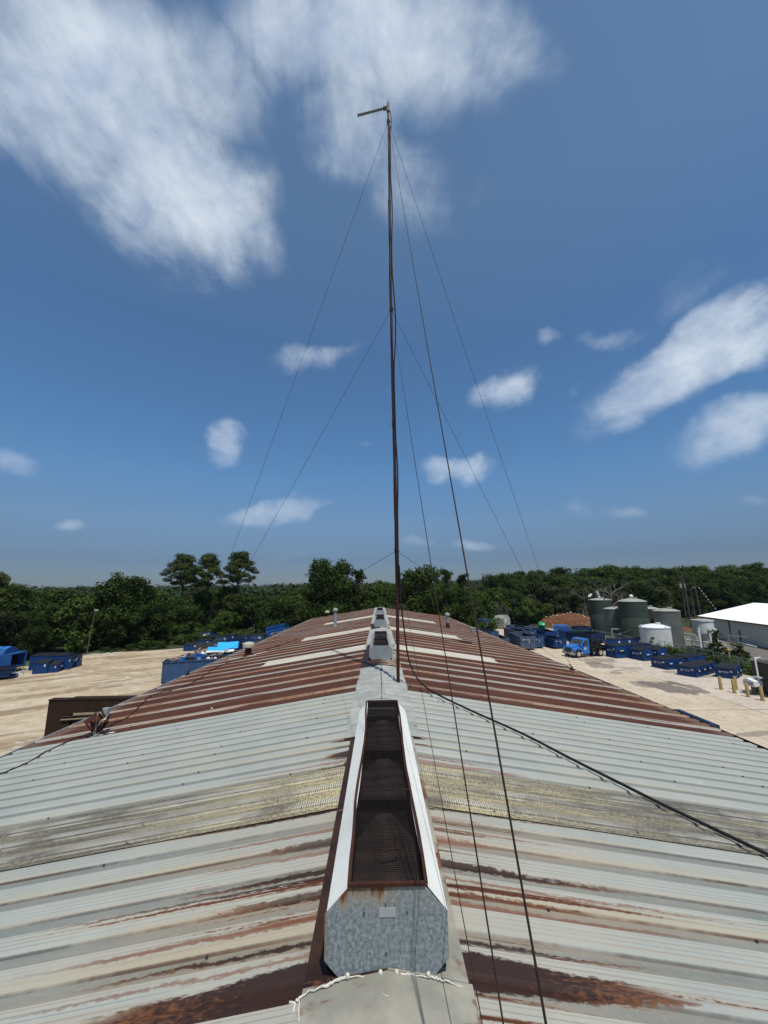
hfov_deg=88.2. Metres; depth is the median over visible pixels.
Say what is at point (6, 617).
tree
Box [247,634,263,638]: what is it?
dumpster
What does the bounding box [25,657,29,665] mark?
grass verge
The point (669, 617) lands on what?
storage tank
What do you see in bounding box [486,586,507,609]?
tree
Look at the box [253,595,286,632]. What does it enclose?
tree
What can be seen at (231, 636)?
dumpster
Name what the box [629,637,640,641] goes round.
dumpster
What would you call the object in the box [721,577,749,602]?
tree
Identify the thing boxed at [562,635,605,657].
truck
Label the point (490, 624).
bush
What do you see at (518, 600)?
tree
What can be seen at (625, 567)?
tree
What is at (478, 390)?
guy wire
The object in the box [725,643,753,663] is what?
tree
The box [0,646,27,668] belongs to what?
garbage body
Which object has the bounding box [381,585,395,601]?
tree
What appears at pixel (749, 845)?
cable
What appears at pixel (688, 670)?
dumpster
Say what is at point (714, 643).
tree
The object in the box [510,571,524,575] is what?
tree
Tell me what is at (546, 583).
tree
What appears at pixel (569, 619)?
dirt mound
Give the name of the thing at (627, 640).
dumpster
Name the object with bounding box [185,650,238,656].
roll off box
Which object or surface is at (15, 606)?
tree
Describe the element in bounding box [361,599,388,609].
tree
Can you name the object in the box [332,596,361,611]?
tree
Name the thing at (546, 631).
roll off box
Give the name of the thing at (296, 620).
tree
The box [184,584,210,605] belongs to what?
tree
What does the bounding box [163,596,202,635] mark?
tree
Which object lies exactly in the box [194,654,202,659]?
crate
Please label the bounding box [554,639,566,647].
end door
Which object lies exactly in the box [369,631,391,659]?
ridge vent
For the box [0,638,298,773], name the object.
roof cable
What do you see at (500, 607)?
tree
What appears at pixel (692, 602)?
light pole
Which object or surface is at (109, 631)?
tree
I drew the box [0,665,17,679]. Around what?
roll off box
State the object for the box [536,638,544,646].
end door
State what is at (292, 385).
guy wire
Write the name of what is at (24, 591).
tree
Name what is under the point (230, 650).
foam slab
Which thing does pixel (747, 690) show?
bollard
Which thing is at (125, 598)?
tree
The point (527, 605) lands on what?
tree
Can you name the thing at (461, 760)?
guy wire
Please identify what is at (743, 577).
tree
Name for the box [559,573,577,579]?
tree
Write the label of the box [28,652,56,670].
dumpster
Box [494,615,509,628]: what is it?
compactor box
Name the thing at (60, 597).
tree
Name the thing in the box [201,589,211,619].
tree
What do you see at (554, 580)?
tree
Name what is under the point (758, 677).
fill pipe
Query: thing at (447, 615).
vent pipe
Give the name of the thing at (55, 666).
dumpster
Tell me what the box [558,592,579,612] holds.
tree
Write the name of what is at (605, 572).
tree
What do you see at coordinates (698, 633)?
pipe prop
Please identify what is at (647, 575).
tree
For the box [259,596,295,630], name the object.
tree
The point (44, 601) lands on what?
tree
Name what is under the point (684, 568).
tree
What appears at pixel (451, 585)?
tree
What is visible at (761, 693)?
bollard
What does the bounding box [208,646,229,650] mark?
foam board
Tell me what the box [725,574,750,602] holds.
tree
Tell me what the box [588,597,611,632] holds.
storage tank
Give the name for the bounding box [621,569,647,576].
tree
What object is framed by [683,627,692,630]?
clay bank
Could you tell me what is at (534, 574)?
tree
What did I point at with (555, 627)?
hopper
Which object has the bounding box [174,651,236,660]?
scrap
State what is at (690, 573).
tree
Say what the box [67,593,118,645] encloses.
tree
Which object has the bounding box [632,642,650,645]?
dumpster
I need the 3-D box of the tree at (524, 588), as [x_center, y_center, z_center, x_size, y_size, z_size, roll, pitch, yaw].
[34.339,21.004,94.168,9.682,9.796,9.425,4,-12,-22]
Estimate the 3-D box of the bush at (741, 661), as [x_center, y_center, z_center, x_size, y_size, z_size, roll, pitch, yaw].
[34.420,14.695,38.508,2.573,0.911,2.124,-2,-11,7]
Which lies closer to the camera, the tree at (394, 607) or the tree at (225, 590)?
the tree at (394, 607)
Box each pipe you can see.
[333,608,337,625]
[445,613,449,628]
[619,625,638,634]
[727,640,756,647]
[753,657,766,695]
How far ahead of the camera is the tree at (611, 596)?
85.96 m
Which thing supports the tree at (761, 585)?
on the ground at (60, 648)
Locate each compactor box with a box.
[477,618,493,628]
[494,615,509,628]
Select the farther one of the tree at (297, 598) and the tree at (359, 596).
the tree at (297, 598)
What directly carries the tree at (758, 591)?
on the ground at (60, 648)
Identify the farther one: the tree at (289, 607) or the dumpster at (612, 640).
the tree at (289, 607)
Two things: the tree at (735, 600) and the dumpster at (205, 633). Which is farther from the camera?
the tree at (735, 600)
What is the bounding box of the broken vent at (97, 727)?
[84,707,114,736]
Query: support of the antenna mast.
on the metal building
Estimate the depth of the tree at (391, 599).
63.62 m
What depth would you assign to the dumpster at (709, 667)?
36.09 m
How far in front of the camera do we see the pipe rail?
52.90 m
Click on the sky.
(182, 182)
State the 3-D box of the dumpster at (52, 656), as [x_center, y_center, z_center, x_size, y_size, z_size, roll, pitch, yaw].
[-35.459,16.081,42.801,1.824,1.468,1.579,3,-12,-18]
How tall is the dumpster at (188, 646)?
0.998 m
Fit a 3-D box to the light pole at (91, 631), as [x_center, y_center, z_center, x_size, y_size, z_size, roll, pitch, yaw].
[-37.620,15.516,50.999,1.189,5.771,0.518,-3,-11,10]
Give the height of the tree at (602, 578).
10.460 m
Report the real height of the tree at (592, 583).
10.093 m
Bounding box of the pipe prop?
[697,631,701,647]
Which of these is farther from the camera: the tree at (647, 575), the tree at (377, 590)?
the tree at (647, 575)
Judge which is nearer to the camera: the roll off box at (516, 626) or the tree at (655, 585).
the roll off box at (516, 626)
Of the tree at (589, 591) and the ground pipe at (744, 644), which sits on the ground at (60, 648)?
the tree at (589, 591)
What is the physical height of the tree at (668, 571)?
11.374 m
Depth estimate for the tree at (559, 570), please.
133.47 m
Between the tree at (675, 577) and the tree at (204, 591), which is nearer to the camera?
the tree at (204, 591)
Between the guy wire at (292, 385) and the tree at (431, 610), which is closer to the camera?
the guy wire at (292, 385)
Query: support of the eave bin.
on the concrete yard at (739, 713)
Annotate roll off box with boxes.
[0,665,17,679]
[161,654,229,683]
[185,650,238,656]
[478,628,498,633]
[491,634,509,641]
[503,627,527,637]
[506,625,532,629]
[508,632,536,649]
[511,628,536,634]
[528,633,544,647]
[533,628,557,636]
[539,634,566,648]
[565,630,604,642]
[571,626,591,631]
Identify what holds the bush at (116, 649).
on the grass strip
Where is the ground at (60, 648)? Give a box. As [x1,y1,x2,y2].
[15,609,752,676]
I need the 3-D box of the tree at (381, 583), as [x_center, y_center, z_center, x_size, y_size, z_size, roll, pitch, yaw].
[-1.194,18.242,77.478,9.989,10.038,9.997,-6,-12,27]
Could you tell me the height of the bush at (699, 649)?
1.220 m
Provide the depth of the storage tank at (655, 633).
49.31 m
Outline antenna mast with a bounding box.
[387,111,399,682]
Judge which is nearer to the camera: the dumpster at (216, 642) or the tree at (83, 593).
the dumpster at (216, 642)
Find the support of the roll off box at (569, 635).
on the concrete yard at (739, 713)
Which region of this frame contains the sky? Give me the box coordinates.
[0,0,767,587]
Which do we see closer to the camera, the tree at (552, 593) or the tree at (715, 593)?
the tree at (552, 593)
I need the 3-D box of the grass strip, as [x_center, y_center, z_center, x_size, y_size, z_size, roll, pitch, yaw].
[-37.874,18.806,52.900,4.463,0.001,2.778,6,-13,-30]
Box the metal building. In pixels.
[0,607,767,1023]
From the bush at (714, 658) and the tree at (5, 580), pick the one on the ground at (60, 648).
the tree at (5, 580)
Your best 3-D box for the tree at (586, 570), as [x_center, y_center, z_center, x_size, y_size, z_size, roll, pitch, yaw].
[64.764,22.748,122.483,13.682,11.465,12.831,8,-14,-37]
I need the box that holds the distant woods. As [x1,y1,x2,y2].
[20,573,573,611]
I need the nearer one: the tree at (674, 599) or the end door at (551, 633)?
the end door at (551, 633)
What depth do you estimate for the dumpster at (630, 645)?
45.02 m
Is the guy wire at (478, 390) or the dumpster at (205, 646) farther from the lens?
the dumpster at (205, 646)
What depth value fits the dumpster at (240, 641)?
54.14 m
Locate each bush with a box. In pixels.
[99,646,111,651]
[112,647,121,651]
[125,643,137,649]
[137,640,155,649]
[153,640,167,647]
[165,637,173,643]
[168,633,191,644]
[173,634,191,644]
[181,632,198,641]
[186,623,212,633]
[190,631,203,639]
[216,631,239,635]
[478,618,498,630]
[664,645,687,653]
[685,632,701,647]
[685,645,703,651]
[704,653,732,663]
[720,659,746,663]
[723,633,743,649]
[743,664,752,673]
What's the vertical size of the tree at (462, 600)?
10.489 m
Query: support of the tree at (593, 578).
on the ground at (60, 648)
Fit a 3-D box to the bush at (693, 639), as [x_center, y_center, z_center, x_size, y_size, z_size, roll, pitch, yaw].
[38.772,16.005,49.555,1.653,2.422,2.037,2,-11,-13]
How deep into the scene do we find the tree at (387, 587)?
70.92 m
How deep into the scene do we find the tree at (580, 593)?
89.19 m
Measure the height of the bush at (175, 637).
1.734 m
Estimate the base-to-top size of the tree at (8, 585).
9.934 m
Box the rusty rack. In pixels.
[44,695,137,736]
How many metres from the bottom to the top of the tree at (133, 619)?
6.772 m
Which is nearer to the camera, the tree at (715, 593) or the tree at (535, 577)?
the tree at (715, 593)
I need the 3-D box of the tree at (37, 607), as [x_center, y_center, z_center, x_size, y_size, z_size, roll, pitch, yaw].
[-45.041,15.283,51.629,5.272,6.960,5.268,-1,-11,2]
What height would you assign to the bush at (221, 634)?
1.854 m
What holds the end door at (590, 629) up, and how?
in the roll off box at (581, 628)
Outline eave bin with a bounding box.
[673,709,719,728]
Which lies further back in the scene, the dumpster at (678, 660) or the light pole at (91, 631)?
the light pole at (91, 631)
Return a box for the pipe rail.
[728,635,756,644]
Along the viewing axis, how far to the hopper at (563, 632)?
60.91 m
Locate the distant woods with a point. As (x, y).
(265, 591)
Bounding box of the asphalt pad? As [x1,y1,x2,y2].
[684,635,767,660]
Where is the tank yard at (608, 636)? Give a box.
[600,631,753,675]
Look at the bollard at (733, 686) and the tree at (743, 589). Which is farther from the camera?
the tree at (743, 589)
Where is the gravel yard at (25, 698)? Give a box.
[0,648,241,755]
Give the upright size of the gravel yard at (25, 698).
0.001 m
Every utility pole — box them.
[677,578,687,622]
[681,573,691,627]
[692,576,700,614]
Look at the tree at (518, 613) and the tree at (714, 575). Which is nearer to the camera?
the tree at (518, 613)
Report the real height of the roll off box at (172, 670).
1.935 m
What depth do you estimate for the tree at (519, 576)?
126.76 m
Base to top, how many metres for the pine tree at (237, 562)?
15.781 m
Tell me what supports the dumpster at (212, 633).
on the ground at (60, 648)
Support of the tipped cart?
on the roll off box at (546, 631)
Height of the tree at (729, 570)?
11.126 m
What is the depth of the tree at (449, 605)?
64.44 m
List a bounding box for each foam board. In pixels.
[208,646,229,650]
[217,641,238,648]
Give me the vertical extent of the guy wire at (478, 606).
3.274 m
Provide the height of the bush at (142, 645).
1.525 m
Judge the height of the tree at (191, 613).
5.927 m
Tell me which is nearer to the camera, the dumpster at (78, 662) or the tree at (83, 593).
the dumpster at (78, 662)
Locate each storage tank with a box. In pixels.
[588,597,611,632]
[603,606,620,635]
[617,597,649,636]
[639,622,673,648]
[648,605,659,623]
[652,607,684,646]
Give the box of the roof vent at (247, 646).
[242,642,254,656]
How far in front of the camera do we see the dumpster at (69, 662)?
42.01 m
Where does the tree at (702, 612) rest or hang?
on the ground at (60, 648)
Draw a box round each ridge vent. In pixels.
[289,700,464,1021]
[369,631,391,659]
[374,614,386,626]
[376,607,383,614]
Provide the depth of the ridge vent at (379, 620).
17.80 m
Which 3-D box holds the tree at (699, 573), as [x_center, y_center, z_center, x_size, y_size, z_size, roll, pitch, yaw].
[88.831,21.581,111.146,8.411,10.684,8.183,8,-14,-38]
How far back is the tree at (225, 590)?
77.23 m
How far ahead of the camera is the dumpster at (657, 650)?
43.19 m
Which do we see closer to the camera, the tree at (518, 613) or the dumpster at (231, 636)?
the dumpster at (231, 636)
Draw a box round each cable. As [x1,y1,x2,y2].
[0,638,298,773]
[387,134,398,596]
[389,126,399,588]
[398,565,767,855]
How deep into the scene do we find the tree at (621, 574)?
105.12 m
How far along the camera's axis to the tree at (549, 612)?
84.54 m
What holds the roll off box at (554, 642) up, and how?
on the concrete yard at (739, 713)
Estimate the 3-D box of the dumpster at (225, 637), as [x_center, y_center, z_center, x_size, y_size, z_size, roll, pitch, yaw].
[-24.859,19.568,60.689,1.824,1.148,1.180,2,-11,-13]
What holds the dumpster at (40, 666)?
on the gravel yard at (25, 698)
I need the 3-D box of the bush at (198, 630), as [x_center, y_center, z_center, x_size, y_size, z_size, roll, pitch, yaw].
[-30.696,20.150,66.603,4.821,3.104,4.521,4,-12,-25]
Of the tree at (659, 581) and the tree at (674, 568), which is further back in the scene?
the tree at (674, 568)
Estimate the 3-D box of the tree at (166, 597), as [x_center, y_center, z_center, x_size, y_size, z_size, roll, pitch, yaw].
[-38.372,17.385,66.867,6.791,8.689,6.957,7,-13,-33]
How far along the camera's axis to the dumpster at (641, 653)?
43.02 m
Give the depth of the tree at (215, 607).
73.44 m
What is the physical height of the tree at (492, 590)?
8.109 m
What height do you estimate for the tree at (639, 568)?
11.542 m
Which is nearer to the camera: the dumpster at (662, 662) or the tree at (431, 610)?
the dumpster at (662, 662)
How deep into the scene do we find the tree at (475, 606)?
69.83 m
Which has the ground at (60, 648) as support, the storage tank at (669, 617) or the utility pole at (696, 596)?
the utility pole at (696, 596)
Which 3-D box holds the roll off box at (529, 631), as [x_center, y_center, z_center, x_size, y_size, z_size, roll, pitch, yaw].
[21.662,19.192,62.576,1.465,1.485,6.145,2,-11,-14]
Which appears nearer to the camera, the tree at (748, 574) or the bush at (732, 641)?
the bush at (732, 641)
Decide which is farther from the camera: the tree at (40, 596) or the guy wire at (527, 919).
the tree at (40, 596)
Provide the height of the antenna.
0.425 m
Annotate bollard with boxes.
[718,676,722,689]
[731,679,736,693]
[732,676,738,689]
[744,683,749,696]
[758,686,764,700]
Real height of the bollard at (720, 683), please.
0.965 m
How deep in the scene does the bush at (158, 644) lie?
56.34 m
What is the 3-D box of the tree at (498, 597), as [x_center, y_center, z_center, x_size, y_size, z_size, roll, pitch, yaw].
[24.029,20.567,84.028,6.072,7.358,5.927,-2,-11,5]
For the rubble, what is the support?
on the gravel yard at (25, 698)
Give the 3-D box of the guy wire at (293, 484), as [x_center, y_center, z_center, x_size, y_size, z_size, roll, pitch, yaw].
[-2.992,0.267,10.625,8.324,8.673,0.008,-10,-14,39]
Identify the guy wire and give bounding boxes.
[188,126,386,671]
[189,312,389,670]
[191,552,393,671]
[388,122,546,1023]
[389,124,570,664]
[391,310,503,1023]
[396,552,482,1023]
[400,327,571,667]
[400,553,571,668]
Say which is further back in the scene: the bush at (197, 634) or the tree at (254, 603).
the tree at (254, 603)
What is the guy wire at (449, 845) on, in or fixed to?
attached to the antenna mast
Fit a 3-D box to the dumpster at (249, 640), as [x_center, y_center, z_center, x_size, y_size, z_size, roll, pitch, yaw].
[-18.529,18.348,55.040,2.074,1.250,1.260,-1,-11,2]
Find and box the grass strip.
[83,650,119,654]
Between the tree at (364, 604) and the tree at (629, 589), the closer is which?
the tree at (364, 604)
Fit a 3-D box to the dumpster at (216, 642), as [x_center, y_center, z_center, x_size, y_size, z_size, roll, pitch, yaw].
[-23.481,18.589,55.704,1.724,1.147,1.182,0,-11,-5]
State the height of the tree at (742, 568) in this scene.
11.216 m
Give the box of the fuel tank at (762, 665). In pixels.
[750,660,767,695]
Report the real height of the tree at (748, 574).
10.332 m
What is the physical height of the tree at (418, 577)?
12.134 m
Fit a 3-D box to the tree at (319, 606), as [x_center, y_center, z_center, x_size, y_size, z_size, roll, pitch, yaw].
[-8.246,13.103,59.174,9.828,12.908,9.436,-3,-11,12]
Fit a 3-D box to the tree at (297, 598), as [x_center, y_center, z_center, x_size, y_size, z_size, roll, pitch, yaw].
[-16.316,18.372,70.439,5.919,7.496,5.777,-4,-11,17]
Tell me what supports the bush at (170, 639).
on the ground at (60, 648)
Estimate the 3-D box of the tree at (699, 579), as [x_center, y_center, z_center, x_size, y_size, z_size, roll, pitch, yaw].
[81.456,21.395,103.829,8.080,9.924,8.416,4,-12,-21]
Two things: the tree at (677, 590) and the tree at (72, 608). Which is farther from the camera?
the tree at (677, 590)
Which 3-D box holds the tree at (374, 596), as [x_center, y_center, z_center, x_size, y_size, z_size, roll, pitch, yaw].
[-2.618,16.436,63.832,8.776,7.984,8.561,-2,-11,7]
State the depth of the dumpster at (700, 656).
39.09 m
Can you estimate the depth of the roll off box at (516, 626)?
66.13 m
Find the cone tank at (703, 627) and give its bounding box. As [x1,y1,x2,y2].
[690,619,718,647]
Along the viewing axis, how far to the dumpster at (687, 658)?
38.86 m
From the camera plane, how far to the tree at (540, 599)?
89.06 m
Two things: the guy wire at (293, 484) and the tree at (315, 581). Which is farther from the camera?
the tree at (315, 581)
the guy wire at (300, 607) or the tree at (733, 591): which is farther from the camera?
the tree at (733, 591)
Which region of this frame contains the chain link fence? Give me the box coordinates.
[592,630,750,672]
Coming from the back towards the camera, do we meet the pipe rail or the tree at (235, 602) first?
the tree at (235, 602)
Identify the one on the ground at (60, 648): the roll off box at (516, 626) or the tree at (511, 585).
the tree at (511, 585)
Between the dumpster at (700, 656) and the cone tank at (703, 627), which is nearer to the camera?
the dumpster at (700, 656)
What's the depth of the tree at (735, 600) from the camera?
98.64 m
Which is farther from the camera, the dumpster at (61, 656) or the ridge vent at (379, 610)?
the dumpster at (61, 656)
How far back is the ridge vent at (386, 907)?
1.99 m
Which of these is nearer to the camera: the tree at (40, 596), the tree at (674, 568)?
the tree at (40, 596)
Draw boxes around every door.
[504,618,509,626]
[520,637,536,648]
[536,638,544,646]
[546,632,557,636]
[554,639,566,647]
[578,628,591,631]
[591,634,604,642]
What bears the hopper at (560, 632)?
on the concrete yard at (739, 713)
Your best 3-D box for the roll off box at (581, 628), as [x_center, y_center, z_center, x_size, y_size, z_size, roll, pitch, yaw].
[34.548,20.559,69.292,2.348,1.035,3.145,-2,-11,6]
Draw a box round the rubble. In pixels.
[13,652,121,676]
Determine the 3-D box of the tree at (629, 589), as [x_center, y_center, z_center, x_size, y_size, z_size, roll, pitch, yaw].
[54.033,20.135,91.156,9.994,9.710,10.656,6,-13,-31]
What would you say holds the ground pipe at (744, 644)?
on the asphalt pad
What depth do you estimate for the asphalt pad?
50.54 m
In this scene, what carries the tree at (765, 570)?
on the ground at (60, 648)
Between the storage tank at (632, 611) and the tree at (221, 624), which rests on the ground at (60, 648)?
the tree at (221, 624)
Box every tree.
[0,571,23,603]
[0,584,36,646]
[0,597,35,642]
[0,610,22,645]
[0,610,53,656]
[1,582,24,588]
[20,602,58,655]
[23,597,63,648]
[28,593,50,622]
[33,586,76,636]
[49,596,99,652]
[65,591,93,640]
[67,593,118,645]
[80,576,164,648]
[87,571,157,645]
[99,611,131,647]
[104,602,157,647]
[135,600,172,640]
[155,589,176,629]
[160,553,202,634]
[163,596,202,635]
[165,604,205,635]
[184,553,227,630]
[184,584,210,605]
[188,591,212,629]
[191,588,216,610]
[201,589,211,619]
[206,601,218,630]
[211,586,249,629]
[211,589,246,614]
[211,610,234,634]
[215,550,259,630]
[219,592,249,629]
[233,594,268,632]
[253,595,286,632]
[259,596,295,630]
[279,590,299,596]
[279,603,302,627]
[282,594,304,610]
[283,597,312,627]
[294,557,360,622]
[294,588,304,595]
[308,575,329,588]
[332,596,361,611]
[345,599,369,612]
[347,569,368,611]
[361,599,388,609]
[363,580,391,587]
[363,584,386,602]
[363,590,389,607]
[381,584,395,596]
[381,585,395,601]
[386,591,405,605]
[386,603,411,610]
[393,564,442,615]
[411,598,435,613]
[436,569,463,620]
[440,582,458,589]
[452,591,482,623]
[455,573,480,627]
[468,584,486,592]
[469,590,497,620]
[474,597,489,618]
[478,572,506,589]
[481,588,499,609]
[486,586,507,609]
[486,591,499,615]
[488,591,510,614]
[493,590,527,620]
[494,600,508,614]
[501,589,529,624]
[503,577,528,594]
[505,573,526,582]
[508,582,523,604]
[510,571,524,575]
[511,580,547,621]
[519,598,538,624]
[520,594,541,622]
[525,571,549,577]
[527,574,543,582]
[529,570,545,575]
[530,581,553,595]
[535,584,572,615]
[537,592,552,614]
[539,603,554,619]
[540,575,577,603]
[548,566,574,574]
[550,572,563,577]
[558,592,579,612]
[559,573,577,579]
[562,575,586,614]
[565,586,602,615]
[571,586,589,616]
[574,567,598,575]
[576,570,595,576]
[576,578,601,592]
[581,564,618,579]
[582,588,604,611]
[586,575,601,580]
[589,580,630,606]
[593,587,618,605]
[594,576,616,582]
[598,578,647,605]
[614,571,638,580]
[620,565,639,570]
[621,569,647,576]
[632,580,665,607]
[633,567,660,573]
[640,571,660,579]
[642,578,673,608]
[647,577,676,602]
[652,573,700,601]
[655,566,680,575]
[662,586,683,609]
[663,568,675,575]
[668,581,696,617]
[676,570,697,577]
[677,565,701,572]
[679,581,709,616]
[685,575,709,607]
[687,570,710,578]
[691,564,711,571]
[694,585,712,612]
[697,582,727,611]
[701,571,737,608]
[702,579,745,611]
[704,629,734,657]
[709,578,747,609]
[712,564,737,570]
[719,567,744,576]
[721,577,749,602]
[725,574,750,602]
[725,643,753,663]
[729,565,754,575]
[735,574,756,602]
[739,570,757,580]
[740,579,767,603]
[742,561,763,574]
[746,582,767,602]
[754,567,767,574]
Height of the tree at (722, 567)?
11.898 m
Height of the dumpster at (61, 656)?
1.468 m
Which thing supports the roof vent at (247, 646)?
on the metal building
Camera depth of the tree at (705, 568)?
130.10 m
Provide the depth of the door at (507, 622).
77.67 m
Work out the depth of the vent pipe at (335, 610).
22.55 m
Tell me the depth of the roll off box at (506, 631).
62.33 m
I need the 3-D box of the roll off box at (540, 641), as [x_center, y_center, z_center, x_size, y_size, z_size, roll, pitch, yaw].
[20.444,17.707,54.673,1.410,1.435,5.145,-1,-11,-1]
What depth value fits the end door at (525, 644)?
50.92 m
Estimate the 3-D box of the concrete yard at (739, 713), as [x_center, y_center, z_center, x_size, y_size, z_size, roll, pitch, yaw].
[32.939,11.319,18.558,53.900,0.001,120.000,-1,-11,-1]
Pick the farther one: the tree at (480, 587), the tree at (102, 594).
the tree at (480, 587)
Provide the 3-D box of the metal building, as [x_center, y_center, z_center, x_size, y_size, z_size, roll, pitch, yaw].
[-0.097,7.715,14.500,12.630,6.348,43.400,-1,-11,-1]
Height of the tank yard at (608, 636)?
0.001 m
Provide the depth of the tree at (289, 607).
64.00 m
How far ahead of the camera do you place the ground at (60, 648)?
59.11 m
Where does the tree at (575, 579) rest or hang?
on the ground at (60, 648)
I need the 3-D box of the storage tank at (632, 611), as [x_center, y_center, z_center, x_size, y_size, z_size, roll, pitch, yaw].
[39.381,16.584,62.466,4.161,6.160,4.161,-1,-11,-1]
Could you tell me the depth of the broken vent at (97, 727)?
6.81 m
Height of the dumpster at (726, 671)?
0.968 m
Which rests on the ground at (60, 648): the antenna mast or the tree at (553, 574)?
the tree at (553, 574)
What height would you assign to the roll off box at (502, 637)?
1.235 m
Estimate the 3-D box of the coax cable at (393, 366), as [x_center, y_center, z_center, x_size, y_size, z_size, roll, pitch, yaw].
[0.176,-3.819,8.669,0.096,11.100,0.014,-1,-11,-1]
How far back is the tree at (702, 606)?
99.22 m
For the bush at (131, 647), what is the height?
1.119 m
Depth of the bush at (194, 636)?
60.77 m
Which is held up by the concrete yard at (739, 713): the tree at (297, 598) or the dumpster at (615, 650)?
the dumpster at (615, 650)
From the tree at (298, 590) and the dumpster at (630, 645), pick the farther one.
the tree at (298, 590)
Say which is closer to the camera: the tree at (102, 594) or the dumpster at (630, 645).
the dumpster at (630, 645)
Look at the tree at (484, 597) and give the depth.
76.95 m
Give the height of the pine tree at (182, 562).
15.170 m
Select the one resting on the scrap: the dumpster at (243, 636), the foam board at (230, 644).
the foam board at (230, 644)
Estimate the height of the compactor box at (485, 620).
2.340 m
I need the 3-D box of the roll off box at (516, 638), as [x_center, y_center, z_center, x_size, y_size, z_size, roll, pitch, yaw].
[18.636,17.370,53.495,2.068,1.695,5.345,-1,-11,2]
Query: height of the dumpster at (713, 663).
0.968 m
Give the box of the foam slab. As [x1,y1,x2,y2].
[205,649,233,652]
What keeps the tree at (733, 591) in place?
on the ground at (60, 648)
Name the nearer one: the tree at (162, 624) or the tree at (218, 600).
the tree at (162, 624)
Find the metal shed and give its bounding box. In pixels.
[696,603,767,647]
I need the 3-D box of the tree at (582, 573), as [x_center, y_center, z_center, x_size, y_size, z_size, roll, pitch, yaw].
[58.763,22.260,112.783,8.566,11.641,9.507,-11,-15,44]
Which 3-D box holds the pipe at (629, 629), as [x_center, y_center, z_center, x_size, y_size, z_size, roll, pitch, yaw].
[34.546,16.773,55.989,0.171,2.422,10.425,-4,-11,17]
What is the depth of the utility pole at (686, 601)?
75.31 m
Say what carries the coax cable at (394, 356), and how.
attached to the antenna mast
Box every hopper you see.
[553,624,568,630]
[557,628,564,636]
[562,629,571,637]
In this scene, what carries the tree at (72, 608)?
on the ground at (60, 648)
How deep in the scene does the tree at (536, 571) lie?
147.73 m
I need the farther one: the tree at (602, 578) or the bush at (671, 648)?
the tree at (602, 578)
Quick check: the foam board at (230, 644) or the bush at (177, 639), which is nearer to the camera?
the foam board at (230, 644)
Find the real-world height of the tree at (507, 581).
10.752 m
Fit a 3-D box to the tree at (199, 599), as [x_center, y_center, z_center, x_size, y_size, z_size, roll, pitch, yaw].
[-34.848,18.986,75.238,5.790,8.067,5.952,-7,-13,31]
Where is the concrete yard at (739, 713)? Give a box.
[496,628,767,747]
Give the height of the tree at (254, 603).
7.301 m
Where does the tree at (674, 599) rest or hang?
on the ground at (60, 648)
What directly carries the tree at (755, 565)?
on the ground at (60, 648)
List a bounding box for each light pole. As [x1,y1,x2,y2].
[86,609,98,654]
[690,587,695,618]
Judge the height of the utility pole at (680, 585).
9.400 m
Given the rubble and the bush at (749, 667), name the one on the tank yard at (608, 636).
the bush at (749, 667)
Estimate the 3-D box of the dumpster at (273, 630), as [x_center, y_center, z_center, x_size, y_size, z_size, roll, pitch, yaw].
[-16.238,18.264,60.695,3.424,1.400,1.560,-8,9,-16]
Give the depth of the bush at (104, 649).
53.56 m
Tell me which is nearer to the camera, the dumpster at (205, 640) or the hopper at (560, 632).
the dumpster at (205, 640)
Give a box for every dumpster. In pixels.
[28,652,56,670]
[32,658,53,673]
[44,652,68,659]
[47,660,63,672]
[55,652,75,659]
[63,654,78,669]
[75,653,82,666]
[183,642,196,650]
[194,642,213,651]
[196,638,212,642]
[200,631,211,635]
[210,631,222,635]
[211,639,223,646]
[215,635,227,641]
[226,633,237,641]
[231,638,245,649]
[234,635,250,638]
[242,639,255,648]
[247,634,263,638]
[266,623,288,635]
[604,643,628,658]
[605,638,622,643]
[616,637,632,642]
[619,643,638,657]
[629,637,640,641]
[629,645,652,660]
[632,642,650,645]
[647,645,666,656]
[650,655,675,669]
[665,655,684,668]
[671,653,695,661]
[676,663,701,677]
[682,652,705,659]
[684,662,706,675]
[690,661,712,674]
[694,659,715,672]
[714,664,738,679]
[719,662,741,677]
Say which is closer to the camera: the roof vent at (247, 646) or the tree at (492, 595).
the roof vent at (247, 646)
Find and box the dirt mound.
[536,612,590,626]
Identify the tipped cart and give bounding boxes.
[538,621,544,629]
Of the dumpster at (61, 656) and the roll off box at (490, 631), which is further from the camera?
the roll off box at (490, 631)
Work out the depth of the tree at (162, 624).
59.10 m
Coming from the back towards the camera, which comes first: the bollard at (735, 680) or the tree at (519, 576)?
the tree at (519, 576)
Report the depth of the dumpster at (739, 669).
35.16 m
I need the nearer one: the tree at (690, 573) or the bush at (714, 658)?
the bush at (714, 658)
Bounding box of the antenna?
[357,101,389,117]
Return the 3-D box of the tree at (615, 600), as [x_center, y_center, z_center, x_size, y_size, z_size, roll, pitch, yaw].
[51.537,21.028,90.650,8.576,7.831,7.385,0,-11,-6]
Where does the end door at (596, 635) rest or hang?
in the roll off box at (569, 635)
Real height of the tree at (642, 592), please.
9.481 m
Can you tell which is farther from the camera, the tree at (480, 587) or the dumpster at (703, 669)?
the tree at (480, 587)
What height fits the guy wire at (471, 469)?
8.662 m
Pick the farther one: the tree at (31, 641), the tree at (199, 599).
the tree at (199, 599)
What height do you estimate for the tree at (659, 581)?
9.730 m
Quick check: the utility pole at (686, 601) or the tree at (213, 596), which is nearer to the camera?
the utility pole at (686, 601)

